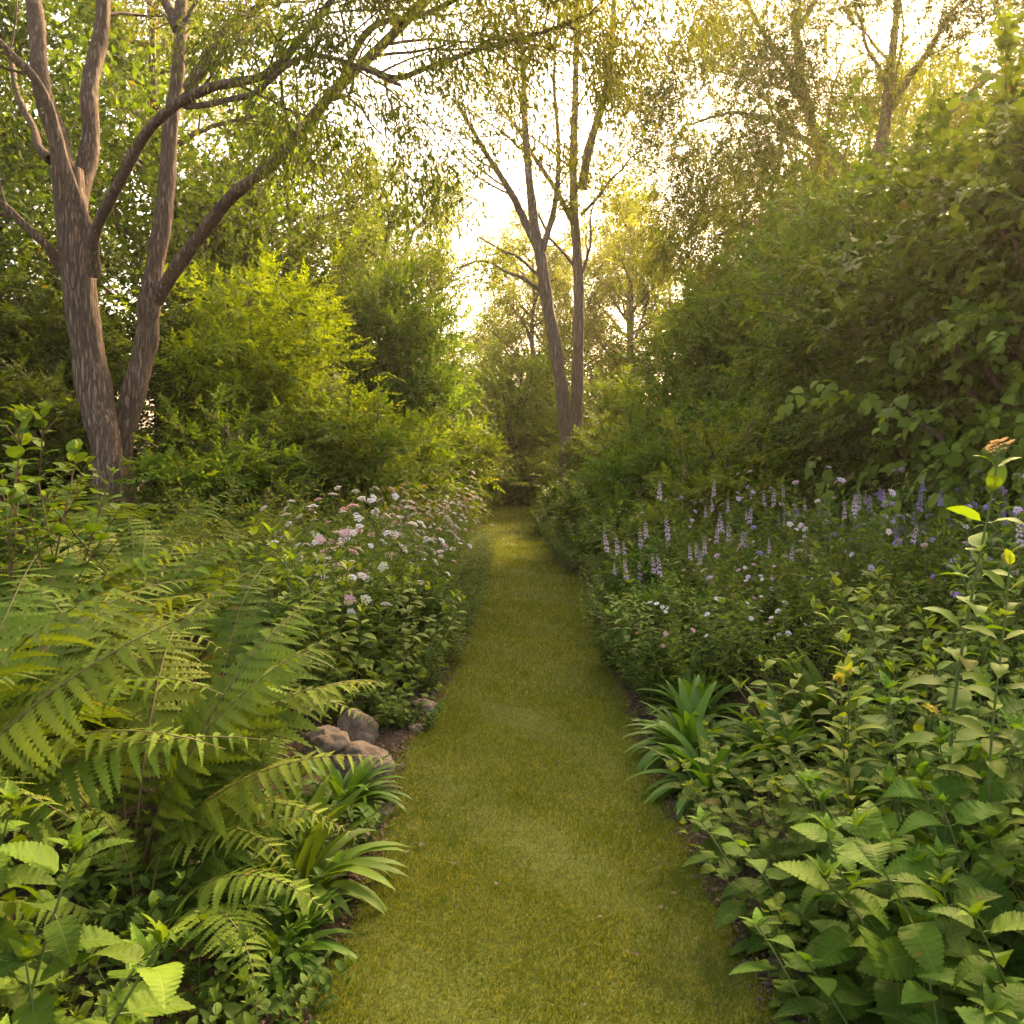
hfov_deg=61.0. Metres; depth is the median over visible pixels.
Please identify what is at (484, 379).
shrub
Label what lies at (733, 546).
leafy perennial
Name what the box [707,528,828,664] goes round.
flowering perennial
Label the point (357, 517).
flowering perennial
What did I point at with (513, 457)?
shrub
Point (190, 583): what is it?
leafy perennial
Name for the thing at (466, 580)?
edging plant
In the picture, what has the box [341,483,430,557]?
flowering perennial
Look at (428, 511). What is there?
flowering perennial
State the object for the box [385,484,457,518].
flowering perennial
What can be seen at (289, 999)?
ground cover plant
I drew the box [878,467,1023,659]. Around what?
flowering perennial
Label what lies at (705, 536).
leafy perennial
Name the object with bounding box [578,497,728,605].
bush
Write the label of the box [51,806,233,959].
ground cover plant
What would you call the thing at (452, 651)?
edging plant
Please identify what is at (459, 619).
edging plant
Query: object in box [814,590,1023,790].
leafy perennial
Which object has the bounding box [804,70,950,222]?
gum tree
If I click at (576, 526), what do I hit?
leafy perennial
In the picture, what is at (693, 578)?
leafy perennial
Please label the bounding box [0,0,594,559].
gum tree
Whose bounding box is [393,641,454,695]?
edging plant
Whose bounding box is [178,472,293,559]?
leafy perennial
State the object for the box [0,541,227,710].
fern
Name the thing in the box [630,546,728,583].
leafy perennial
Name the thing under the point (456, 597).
edging plant
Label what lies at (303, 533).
fern
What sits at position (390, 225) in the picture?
broadleaf tree
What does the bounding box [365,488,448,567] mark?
flowering perennial
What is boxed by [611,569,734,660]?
leafy perennial
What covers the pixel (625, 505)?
bush
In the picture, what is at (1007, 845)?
nettle plant
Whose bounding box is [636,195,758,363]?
broadleaf tree
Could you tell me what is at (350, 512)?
leafy perennial
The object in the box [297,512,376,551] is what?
leafy perennial
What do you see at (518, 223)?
gum tree
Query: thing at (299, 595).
leafy perennial
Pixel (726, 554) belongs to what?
flowering perennial
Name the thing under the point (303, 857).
strap leaved plant
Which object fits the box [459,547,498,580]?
edging plant
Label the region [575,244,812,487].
shrub
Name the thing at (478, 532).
edging plant
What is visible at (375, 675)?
mound plant
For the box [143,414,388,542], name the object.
shrub
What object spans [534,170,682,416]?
gum tree
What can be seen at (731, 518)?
leafy perennial
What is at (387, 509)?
flowering perennial
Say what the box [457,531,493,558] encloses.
edging plant
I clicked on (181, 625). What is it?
fern
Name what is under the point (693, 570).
flowering perennial
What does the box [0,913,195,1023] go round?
nettle plant
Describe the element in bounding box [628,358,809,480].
bush
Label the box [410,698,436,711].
stone
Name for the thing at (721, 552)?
leafy perennial
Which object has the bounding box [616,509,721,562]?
leafy perennial
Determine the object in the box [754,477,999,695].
flowering perennial
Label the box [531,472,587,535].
bush
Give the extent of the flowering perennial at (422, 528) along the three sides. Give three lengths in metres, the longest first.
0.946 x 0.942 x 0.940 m
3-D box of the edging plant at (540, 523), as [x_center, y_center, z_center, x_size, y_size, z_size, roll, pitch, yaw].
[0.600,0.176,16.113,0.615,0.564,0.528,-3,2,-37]
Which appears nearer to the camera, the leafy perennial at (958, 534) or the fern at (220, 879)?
the fern at (220, 879)
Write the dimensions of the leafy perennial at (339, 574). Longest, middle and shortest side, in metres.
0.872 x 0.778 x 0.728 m
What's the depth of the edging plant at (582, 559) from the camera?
10.75 m
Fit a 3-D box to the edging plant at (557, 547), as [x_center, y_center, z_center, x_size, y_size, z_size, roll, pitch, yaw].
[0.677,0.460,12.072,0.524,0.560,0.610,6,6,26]
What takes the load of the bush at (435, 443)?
on the ground at (298, 747)
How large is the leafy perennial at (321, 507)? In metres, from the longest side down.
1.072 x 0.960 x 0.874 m
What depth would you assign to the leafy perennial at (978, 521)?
6.39 m
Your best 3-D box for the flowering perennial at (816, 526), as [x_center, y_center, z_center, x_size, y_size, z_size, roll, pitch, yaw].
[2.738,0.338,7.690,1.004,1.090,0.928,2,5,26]
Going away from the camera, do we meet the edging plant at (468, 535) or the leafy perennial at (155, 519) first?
the leafy perennial at (155, 519)
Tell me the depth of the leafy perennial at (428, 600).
6.49 m
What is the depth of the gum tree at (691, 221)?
18.03 m
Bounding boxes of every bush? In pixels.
[110,379,356,562]
[201,374,447,553]
[340,557,468,659]
[348,404,487,531]
[415,408,528,526]
[435,417,508,513]
[470,465,510,506]
[498,458,551,505]
[510,421,606,501]
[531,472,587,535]
[531,476,619,551]
[560,388,719,529]
[561,486,656,578]
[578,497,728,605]
[588,528,743,635]
[592,569,743,683]
[617,399,815,571]
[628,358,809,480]
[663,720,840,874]
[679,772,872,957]
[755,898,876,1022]
[778,750,936,871]
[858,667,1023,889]
[940,636,1023,808]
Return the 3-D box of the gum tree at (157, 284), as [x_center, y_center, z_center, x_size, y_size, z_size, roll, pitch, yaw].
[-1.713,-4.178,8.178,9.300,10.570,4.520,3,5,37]
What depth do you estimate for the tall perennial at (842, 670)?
2.87 m
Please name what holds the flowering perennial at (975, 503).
on the ground at (298, 747)
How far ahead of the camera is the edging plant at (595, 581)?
8.38 m
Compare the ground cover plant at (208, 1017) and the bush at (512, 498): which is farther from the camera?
the bush at (512, 498)
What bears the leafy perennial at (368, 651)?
on the ground at (298, 747)
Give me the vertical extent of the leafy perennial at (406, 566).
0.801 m
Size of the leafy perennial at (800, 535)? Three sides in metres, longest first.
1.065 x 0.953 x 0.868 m
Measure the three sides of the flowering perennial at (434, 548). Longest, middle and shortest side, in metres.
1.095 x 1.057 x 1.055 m
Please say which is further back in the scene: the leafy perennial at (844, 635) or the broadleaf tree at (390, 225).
the broadleaf tree at (390, 225)
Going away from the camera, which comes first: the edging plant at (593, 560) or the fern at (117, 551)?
the fern at (117, 551)
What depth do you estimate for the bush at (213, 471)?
9.16 m
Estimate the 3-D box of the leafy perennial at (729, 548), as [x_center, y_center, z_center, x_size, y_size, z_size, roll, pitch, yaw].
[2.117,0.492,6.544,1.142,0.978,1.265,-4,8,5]
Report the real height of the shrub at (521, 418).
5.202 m
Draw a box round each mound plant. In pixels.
[302,658,403,723]
[333,650,443,729]
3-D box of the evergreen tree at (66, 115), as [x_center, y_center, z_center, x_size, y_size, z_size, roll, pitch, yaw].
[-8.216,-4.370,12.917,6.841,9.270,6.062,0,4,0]
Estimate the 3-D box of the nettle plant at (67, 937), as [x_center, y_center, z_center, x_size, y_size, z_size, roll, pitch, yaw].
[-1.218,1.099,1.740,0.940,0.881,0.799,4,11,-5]
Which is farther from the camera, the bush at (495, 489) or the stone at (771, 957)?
the bush at (495, 489)
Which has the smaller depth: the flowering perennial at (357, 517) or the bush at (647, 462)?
the flowering perennial at (357, 517)
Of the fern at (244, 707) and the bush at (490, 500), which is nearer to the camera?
the fern at (244, 707)
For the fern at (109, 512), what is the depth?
8.20 m
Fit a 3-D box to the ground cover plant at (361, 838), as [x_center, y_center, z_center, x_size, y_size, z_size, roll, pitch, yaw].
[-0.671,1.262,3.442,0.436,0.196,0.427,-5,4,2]
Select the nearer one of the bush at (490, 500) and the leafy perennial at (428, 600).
the leafy perennial at (428, 600)
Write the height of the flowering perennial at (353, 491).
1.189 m
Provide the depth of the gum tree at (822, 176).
23.04 m
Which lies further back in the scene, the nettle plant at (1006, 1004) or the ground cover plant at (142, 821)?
the ground cover plant at (142, 821)
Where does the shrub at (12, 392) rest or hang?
on the ground at (298, 747)
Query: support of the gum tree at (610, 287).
on the ground at (298, 747)
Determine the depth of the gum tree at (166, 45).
22.73 m
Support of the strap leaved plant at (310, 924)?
on the ground at (298, 747)
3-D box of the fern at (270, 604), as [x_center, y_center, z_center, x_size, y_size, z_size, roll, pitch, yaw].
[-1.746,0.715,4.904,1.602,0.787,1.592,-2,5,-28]
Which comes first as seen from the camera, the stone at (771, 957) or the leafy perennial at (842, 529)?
the stone at (771, 957)
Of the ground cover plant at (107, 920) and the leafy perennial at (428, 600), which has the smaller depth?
the ground cover plant at (107, 920)
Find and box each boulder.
[301,724,350,763]
[332,740,394,776]
[337,708,378,743]
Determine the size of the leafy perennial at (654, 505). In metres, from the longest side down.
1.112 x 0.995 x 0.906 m
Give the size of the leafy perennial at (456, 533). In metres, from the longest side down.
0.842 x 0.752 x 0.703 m
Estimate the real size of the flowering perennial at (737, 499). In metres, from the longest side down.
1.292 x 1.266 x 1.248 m
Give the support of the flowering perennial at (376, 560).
on the ground at (298, 747)
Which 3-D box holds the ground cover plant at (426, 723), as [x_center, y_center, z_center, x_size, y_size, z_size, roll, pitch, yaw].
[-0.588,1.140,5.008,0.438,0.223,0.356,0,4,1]
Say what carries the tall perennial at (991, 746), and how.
on the ground at (298, 747)
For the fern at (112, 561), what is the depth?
6.00 m
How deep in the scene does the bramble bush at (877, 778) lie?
3.09 m
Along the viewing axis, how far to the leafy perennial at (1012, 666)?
4.51 m
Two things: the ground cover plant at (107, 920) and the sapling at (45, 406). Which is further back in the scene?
the sapling at (45, 406)
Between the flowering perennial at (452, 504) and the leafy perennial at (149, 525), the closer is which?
the leafy perennial at (149, 525)
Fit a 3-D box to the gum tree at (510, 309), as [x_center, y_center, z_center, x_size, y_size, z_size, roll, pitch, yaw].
[1.286,-5.191,28.677,5.940,9.564,6.036,0,4,-6]
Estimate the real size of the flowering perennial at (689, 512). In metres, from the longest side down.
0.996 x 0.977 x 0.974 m
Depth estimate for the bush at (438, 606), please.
6.59 m
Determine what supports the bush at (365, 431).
on the ground at (298, 747)
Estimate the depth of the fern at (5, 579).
4.79 m
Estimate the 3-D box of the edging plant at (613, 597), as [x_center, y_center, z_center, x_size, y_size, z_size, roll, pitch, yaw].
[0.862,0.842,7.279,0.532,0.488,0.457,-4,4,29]
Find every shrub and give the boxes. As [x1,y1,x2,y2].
[0,217,45,297]
[0,222,209,528]
[0,353,183,549]
[100,130,388,469]
[103,221,420,538]
[109,223,358,523]
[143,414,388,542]
[306,227,500,499]
[402,316,508,455]
[432,349,520,511]
[464,338,587,479]
[483,444,545,505]
[517,419,558,502]
[528,363,671,486]
[529,409,657,493]
[557,415,673,496]
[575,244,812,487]
[583,367,645,420]
[609,266,744,427]
[645,134,910,423]
[650,379,867,572]
[667,66,978,492]
[737,0,1023,602]
[769,287,1023,578]
[824,203,1023,491]
[852,46,1023,439]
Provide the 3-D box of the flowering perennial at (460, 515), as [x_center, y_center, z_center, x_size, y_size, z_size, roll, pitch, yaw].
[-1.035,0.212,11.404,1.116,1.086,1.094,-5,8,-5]
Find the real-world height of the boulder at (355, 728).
0.270 m
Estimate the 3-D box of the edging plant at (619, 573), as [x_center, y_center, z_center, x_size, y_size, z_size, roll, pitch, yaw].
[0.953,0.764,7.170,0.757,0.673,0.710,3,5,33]
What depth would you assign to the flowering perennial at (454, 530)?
8.88 m
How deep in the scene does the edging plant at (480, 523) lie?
16.31 m
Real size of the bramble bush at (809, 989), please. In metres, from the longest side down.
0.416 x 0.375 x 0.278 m
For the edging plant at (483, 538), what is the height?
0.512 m
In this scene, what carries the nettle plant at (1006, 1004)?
on the ground at (298, 747)
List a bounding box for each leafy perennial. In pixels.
[79,484,196,578]
[122,487,248,606]
[128,486,296,611]
[163,490,326,625]
[170,472,300,604]
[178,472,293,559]
[178,490,273,565]
[186,545,329,645]
[222,469,331,563]
[222,526,345,682]
[228,500,296,625]
[236,479,288,521]
[242,474,390,601]
[259,554,376,706]
[260,521,339,710]
[274,549,410,662]
[279,486,335,549]
[280,477,338,560]
[284,480,394,570]
[296,534,393,577]
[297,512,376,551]
[300,554,386,626]
[312,483,412,547]
[321,541,423,627]
[340,554,452,645]
[351,562,468,690]
[386,528,472,586]
[425,516,466,564]
[548,483,613,514]
[562,509,614,556]
[576,501,643,568]
[585,500,696,557]
[592,506,637,574]
[593,525,610,558]
[597,555,764,697]
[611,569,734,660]
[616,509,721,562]
[619,517,733,566]
[626,491,700,531]
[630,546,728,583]
[639,494,766,590]
[645,573,783,694]
[663,516,773,631]
[664,511,779,592]
[678,524,804,612]
[679,555,788,641]
[684,545,799,624]
[691,493,799,567]
[692,555,811,656]
[698,534,757,589]
[701,508,784,583]
[721,502,893,642]
[726,492,872,600]
[729,625,934,822]
[746,492,867,609]
[762,515,881,666]
[764,479,874,569]
[785,496,871,556]
[794,499,970,655]
[799,537,963,681]
[809,551,1023,739]
[809,556,1023,712]
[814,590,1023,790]
[830,502,1019,653]
[834,489,959,585]
[845,677,982,856]
[892,491,996,604]
[902,551,1023,723]
[910,556,1023,757]
[932,493,1023,615]
[953,501,1023,697]
[969,512,1023,596]
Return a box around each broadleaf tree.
[0,0,128,257]
[0,0,369,439]
[301,185,529,483]
[305,188,418,465]
[584,218,717,381]
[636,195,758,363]
[871,38,1023,203]
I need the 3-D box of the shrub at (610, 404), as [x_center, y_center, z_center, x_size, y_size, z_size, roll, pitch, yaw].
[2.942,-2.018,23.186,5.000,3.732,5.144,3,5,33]
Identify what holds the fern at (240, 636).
on the ground at (298, 747)
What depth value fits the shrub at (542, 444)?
25.68 m
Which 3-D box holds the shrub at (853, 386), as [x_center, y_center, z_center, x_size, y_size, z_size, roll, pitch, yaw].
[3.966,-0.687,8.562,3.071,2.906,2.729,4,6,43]
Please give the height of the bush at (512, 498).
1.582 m
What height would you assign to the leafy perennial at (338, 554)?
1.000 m
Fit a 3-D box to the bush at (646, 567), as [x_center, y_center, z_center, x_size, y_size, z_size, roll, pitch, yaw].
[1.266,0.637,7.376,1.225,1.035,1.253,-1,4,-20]
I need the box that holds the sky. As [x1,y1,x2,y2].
[0,0,1023,456]
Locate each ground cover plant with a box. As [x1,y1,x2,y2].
[0,936,102,1021]
[1,871,194,1016]
[4,764,173,892]
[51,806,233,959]
[59,905,270,1023]
[131,783,309,889]
[134,816,346,960]
[148,979,328,1023]
[173,909,362,1023]
[184,759,359,852]
[292,796,394,858]
[381,688,447,730]
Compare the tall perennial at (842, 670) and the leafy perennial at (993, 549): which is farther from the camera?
the leafy perennial at (993, 549)
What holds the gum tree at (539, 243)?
on the ground at (298, 747)
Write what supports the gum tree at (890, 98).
on the ground at (298, 747)
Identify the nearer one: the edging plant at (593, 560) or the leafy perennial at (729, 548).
the leafy perennial at (729, 548)
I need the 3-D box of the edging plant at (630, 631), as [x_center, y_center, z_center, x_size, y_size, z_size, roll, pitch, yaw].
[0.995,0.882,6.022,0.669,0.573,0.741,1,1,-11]
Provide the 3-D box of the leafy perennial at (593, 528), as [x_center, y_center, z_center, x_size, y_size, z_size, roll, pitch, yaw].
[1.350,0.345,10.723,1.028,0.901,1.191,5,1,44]
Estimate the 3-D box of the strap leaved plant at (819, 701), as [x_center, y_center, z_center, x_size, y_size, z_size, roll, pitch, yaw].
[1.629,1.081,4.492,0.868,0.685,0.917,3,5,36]
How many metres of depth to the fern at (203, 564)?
5.92 m
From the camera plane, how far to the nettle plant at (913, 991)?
2.00 m
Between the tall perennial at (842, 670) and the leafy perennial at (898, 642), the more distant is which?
the leafy perennial at (898, 642)
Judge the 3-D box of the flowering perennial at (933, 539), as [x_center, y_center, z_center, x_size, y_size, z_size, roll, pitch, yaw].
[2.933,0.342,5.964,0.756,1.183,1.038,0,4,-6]
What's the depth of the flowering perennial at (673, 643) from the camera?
5.40 m
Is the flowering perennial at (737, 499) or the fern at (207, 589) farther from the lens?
the flowering perennial at (737, 499)
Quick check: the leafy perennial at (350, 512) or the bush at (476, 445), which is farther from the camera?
the bush at (476, 445)
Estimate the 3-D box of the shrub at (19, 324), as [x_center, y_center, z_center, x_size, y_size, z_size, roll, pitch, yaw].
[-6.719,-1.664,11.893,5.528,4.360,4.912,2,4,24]
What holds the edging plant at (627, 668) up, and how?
on the ground at (298, 747)
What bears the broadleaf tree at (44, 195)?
on the ground at (298, 747)
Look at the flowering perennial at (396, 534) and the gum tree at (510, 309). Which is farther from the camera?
the gum tree at (510, 309)
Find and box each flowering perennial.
[242,492,444,679]
[260,494,391,623]
[275,486,427,621]
[277,492,457,655]
[285,484,417,596]
[296,496,433,634]
[302,488,403,573]
[302,513,400,658]
[331,486,450,596]
[336,513,452,586]
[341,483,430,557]
[346,489,426,563]
[348,479,446,549]
[349,528,468,656]
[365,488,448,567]
[371,513,471,599]
[372,477,467,550]
[372,488,408,521]
[372,501,472,597]
[381,502,444,577]
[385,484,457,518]
[388,512,474,594]
[392,489,474,568]
[404,502,466,597]
[410,495,464,569]
[412,485,485,553]
[412,499,493,584]
[416,482,472,537]
[417,488,487,561]
[421,471,475,525]
[444,481,482,529]
[603,479,761,613]
[621,572,744,702]
[622,524,704,561]
[627,570,778,712]
[637,500,695,540]
[649,470,785,580]
[659,539,765,629]
[678,527,754,589]
[688,480,884,667]
[693,550,826,681]
[704,575,861,717]
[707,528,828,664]
[720,485,853,595]
[736,497,892,647]
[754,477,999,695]
[755,466,908,591]
[765,491,883,588]
[802,487,941,622]
[827,480,1018,669]
[829,469,990,603]
[855,470,1020,613]
[860,475,1023,646]
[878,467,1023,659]
[946,473,1023,657]
[950,473,1023,695]
[978,504,1023,576]
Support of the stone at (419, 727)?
on the ground at (298, 747)
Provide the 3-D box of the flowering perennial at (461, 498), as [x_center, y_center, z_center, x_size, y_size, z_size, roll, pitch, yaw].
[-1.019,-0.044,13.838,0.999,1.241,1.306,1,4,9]
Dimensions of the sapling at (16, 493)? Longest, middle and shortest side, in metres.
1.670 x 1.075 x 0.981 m
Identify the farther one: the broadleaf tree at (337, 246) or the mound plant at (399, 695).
the broadleaf tree at (337, 246)
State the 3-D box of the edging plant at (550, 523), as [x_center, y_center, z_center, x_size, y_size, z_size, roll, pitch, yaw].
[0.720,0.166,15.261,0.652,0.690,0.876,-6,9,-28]
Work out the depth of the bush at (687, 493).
8.93 m
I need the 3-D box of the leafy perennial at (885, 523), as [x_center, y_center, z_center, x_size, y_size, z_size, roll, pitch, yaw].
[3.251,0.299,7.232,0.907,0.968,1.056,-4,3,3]
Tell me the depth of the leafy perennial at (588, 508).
10.00 m
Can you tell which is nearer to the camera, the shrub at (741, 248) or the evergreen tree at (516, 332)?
the shrub at (741, 248)
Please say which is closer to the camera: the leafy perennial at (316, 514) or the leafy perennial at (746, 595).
the leafy perennial at (746, 595)
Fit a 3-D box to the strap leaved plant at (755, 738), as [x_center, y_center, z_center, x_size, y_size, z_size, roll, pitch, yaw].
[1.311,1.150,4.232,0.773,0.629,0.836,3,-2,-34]
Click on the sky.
(499, 205)
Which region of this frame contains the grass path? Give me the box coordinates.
[296,504,775,1023]
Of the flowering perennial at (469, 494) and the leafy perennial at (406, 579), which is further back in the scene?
the flowering perennial at (469, 494)
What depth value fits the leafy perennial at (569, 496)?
14.13 m
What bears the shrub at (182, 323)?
on the ground at (298, 747)
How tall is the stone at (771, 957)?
0.060 m
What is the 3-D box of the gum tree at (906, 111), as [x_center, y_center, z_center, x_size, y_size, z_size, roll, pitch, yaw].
[12.877,-8.414,27.438,9.640,15.275,9.488,-2,5,-28]
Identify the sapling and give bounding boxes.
[0,398,98,573]
[0,404,130,607]
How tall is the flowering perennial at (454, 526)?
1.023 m
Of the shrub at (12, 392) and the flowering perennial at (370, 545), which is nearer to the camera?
the flowering perennial at (370, 545)
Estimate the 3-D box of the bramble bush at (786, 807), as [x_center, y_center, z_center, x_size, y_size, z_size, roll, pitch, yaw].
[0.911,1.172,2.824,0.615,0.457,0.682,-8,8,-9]
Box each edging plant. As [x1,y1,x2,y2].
[386,616,456,671]
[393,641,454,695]
[394,625,447,678]
[420,608,482,666]
[430,607,457,656]
[432,576,487,623]
[442,558,497,607]
[442,597,476,641]
[443,578,469,616]
[447,582,486,635]
[450,549,484,587]
[453,561,489,596]
[455,539,497,572]
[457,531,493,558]
[457,535,492,567]
[457,552,490,586]
[458,523,481,546]
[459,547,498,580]
[466,512,490,533]
[466,521,497,551]
[467,519,492,542]
[469,505,492,520]
[472,535,497,561]
[530,507,556,536]
[532,507,561,538]
[535,513,561,544]
[541,524,577,563]
[546,525,591,558]
[550,531,582,571]
[570,538,605,577]
[574,560,617,611]
[576,534,616,585]
[576,545,614,592]
[578,554,621,611]
[578,583,632,634]
[579,567,619,622]
[579,582,646,666]
[585,566,666,639]
[591,552,607,581]
[602,629,663,689]
[608,628,697,705]
[615,596,716,679]
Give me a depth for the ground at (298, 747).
3.67 m
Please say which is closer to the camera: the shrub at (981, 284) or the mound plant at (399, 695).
the mound plant at (399, 695)
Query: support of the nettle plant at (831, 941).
on the ground at (298, 747)
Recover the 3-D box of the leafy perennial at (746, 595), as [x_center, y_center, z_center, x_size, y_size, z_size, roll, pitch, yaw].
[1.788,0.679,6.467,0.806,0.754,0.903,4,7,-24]
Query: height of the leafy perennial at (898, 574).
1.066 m
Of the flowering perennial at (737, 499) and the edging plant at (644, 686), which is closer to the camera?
the edging plant at (644, 686)
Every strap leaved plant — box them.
[172,775,411,938]
[200,868,361,1004]
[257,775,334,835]
[293,745,412,832]
[622,674,764,777]
[623,711,788,822]
[632,663,751,736]
[692,684,841,795]
[745,645,919,764]
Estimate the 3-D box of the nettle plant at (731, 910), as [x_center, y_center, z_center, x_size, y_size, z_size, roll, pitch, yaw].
[1.004,1.158,2.776,0.917,0.560,0.707,-2,3,31]
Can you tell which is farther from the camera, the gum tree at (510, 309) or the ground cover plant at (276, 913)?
the gum tree at (510, 309)
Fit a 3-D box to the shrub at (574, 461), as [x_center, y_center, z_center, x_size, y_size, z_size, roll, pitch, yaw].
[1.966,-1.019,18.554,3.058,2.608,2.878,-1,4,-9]
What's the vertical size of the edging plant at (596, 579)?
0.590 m
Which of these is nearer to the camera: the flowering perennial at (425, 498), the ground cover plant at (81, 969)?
the ground cover plant at (81, 969)
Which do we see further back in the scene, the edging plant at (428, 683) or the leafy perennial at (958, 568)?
the edging plant at (428, 683)
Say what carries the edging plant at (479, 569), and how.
on the ground at (298, 747)
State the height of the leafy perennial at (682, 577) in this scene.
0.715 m
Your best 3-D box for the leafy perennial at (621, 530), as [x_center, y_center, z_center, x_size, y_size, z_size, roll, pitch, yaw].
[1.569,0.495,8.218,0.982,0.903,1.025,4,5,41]
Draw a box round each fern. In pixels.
[0,471,131,573]
[0,519,292,650]
[0,530,139,618]
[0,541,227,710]
[0,555,266,864]
[0,560,127,651]
[0,570,304,798]
[0,586,392,891]
[0,772,350,1022]
[4,566,376,805]
[6,490,240,599]
[35,479,234,566]
[40,575,350,719]
[88,540,330,639]
[130,505,347,594]
[131,498,327,561]
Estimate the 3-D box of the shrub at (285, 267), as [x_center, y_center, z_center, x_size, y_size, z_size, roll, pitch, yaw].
[-5.245,-3.491,17.168,6.142,7.556,5.458,-3,5,-37]
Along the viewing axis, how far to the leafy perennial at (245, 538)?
6.73 m
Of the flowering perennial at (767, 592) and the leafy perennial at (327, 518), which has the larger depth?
the leafy perennial at (327, 518)
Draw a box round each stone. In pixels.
[373,803,393,816]
[408,723,423,731]
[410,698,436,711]
[768,953,784,964]
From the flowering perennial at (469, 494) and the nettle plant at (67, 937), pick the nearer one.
the nettle plant at (67, 937)
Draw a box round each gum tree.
[0,0,333,450]
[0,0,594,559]
[109,0,834,545]
[325,119,544,391]
[340,0,695,486]
[440,0,729,482]
[454,180,641,407]
[463,206,643,423]
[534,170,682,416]
[542,167,694,400]
[564,0,975,346]
[665,45,871,317]
[702,0,1023,287]
[788,24,990,211]
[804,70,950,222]
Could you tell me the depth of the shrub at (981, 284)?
8.98 m
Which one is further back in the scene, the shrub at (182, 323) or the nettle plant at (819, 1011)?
the shrub at (182, 323)
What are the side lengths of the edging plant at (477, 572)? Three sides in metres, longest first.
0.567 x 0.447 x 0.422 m
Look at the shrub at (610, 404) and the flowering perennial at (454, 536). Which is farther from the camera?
the shrub at (610, 404)
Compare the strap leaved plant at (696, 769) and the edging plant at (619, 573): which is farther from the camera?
the edging plant at (619, 573)
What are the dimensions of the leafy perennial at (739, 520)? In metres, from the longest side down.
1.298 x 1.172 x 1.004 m
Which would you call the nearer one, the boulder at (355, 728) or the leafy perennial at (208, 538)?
the boulder at (355, 728)
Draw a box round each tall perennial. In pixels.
[816,654,941,836]
[894,437,1023,818]
[932,546,1023,947]
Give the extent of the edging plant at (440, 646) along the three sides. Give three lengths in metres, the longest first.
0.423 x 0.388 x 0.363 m
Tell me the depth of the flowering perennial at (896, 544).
5.35 m
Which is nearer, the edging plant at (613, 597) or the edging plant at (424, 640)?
the edging plant at (424, 640)
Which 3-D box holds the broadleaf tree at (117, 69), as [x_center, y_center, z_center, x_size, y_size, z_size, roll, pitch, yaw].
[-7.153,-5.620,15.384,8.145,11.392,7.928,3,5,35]
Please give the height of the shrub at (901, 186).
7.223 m
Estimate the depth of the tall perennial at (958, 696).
2.62 m
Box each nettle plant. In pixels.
[0,779,90,1023]
[0,817,158,1023]
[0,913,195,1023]
[683,768,960,985]
[729,881,1023,1023]
[773,800,1023,1023]
[778,669,1023,919]
[790,812,1023,1023]
[858,900,1023,1023]
[874,708,1023,990]
[940,670,1023,891]
[966,980,1023,1023]
[969,726,1023,910]
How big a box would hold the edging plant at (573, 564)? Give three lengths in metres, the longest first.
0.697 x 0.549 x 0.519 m
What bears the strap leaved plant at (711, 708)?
on the ground at (298, 747)
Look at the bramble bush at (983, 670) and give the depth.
3.37 m
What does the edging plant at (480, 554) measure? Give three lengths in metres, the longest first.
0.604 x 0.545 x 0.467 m
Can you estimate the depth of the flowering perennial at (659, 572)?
6.89 m
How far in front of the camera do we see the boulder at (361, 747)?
4.26 m
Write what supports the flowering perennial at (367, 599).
on the ground at (298, 747)
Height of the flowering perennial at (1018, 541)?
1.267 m
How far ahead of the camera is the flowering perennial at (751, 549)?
6.03 m
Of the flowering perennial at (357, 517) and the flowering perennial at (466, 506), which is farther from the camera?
the flowering perennial at (466, 506)
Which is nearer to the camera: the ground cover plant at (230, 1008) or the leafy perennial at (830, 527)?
the ground cover plant at (230, 1008)
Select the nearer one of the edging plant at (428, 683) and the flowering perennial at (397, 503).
the edging plant at (428, 683)
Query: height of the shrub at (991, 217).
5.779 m
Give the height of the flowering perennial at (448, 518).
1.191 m
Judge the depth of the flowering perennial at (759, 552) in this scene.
6.33 m
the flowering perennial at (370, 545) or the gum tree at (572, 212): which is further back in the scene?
the gum tree at (572, 212)
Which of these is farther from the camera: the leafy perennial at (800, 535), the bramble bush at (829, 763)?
the leafy perennial at (800, 535)
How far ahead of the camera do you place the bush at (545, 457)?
20.96 m
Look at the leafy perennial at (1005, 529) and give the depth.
4.48 m
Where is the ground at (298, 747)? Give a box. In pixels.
[0,479,1023,1023]
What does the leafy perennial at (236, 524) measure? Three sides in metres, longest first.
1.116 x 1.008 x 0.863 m
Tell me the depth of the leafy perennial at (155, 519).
7.96 m
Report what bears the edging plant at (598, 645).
on the ground at (298, 747)
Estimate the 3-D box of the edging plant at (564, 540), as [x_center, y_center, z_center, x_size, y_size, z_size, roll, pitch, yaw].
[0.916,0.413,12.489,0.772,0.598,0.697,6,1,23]
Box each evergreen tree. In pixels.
[0,0,179,371]
[0,86,139,407]
[178,59,438,399]
[452,295,557,448]
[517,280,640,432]
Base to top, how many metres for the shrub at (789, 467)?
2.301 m
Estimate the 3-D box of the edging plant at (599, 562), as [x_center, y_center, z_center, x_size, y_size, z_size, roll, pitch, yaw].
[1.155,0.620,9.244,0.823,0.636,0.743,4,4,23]
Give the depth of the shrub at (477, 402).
22.22 m
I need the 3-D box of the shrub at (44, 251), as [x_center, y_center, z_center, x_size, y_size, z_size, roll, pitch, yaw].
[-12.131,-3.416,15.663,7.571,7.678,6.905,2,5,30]

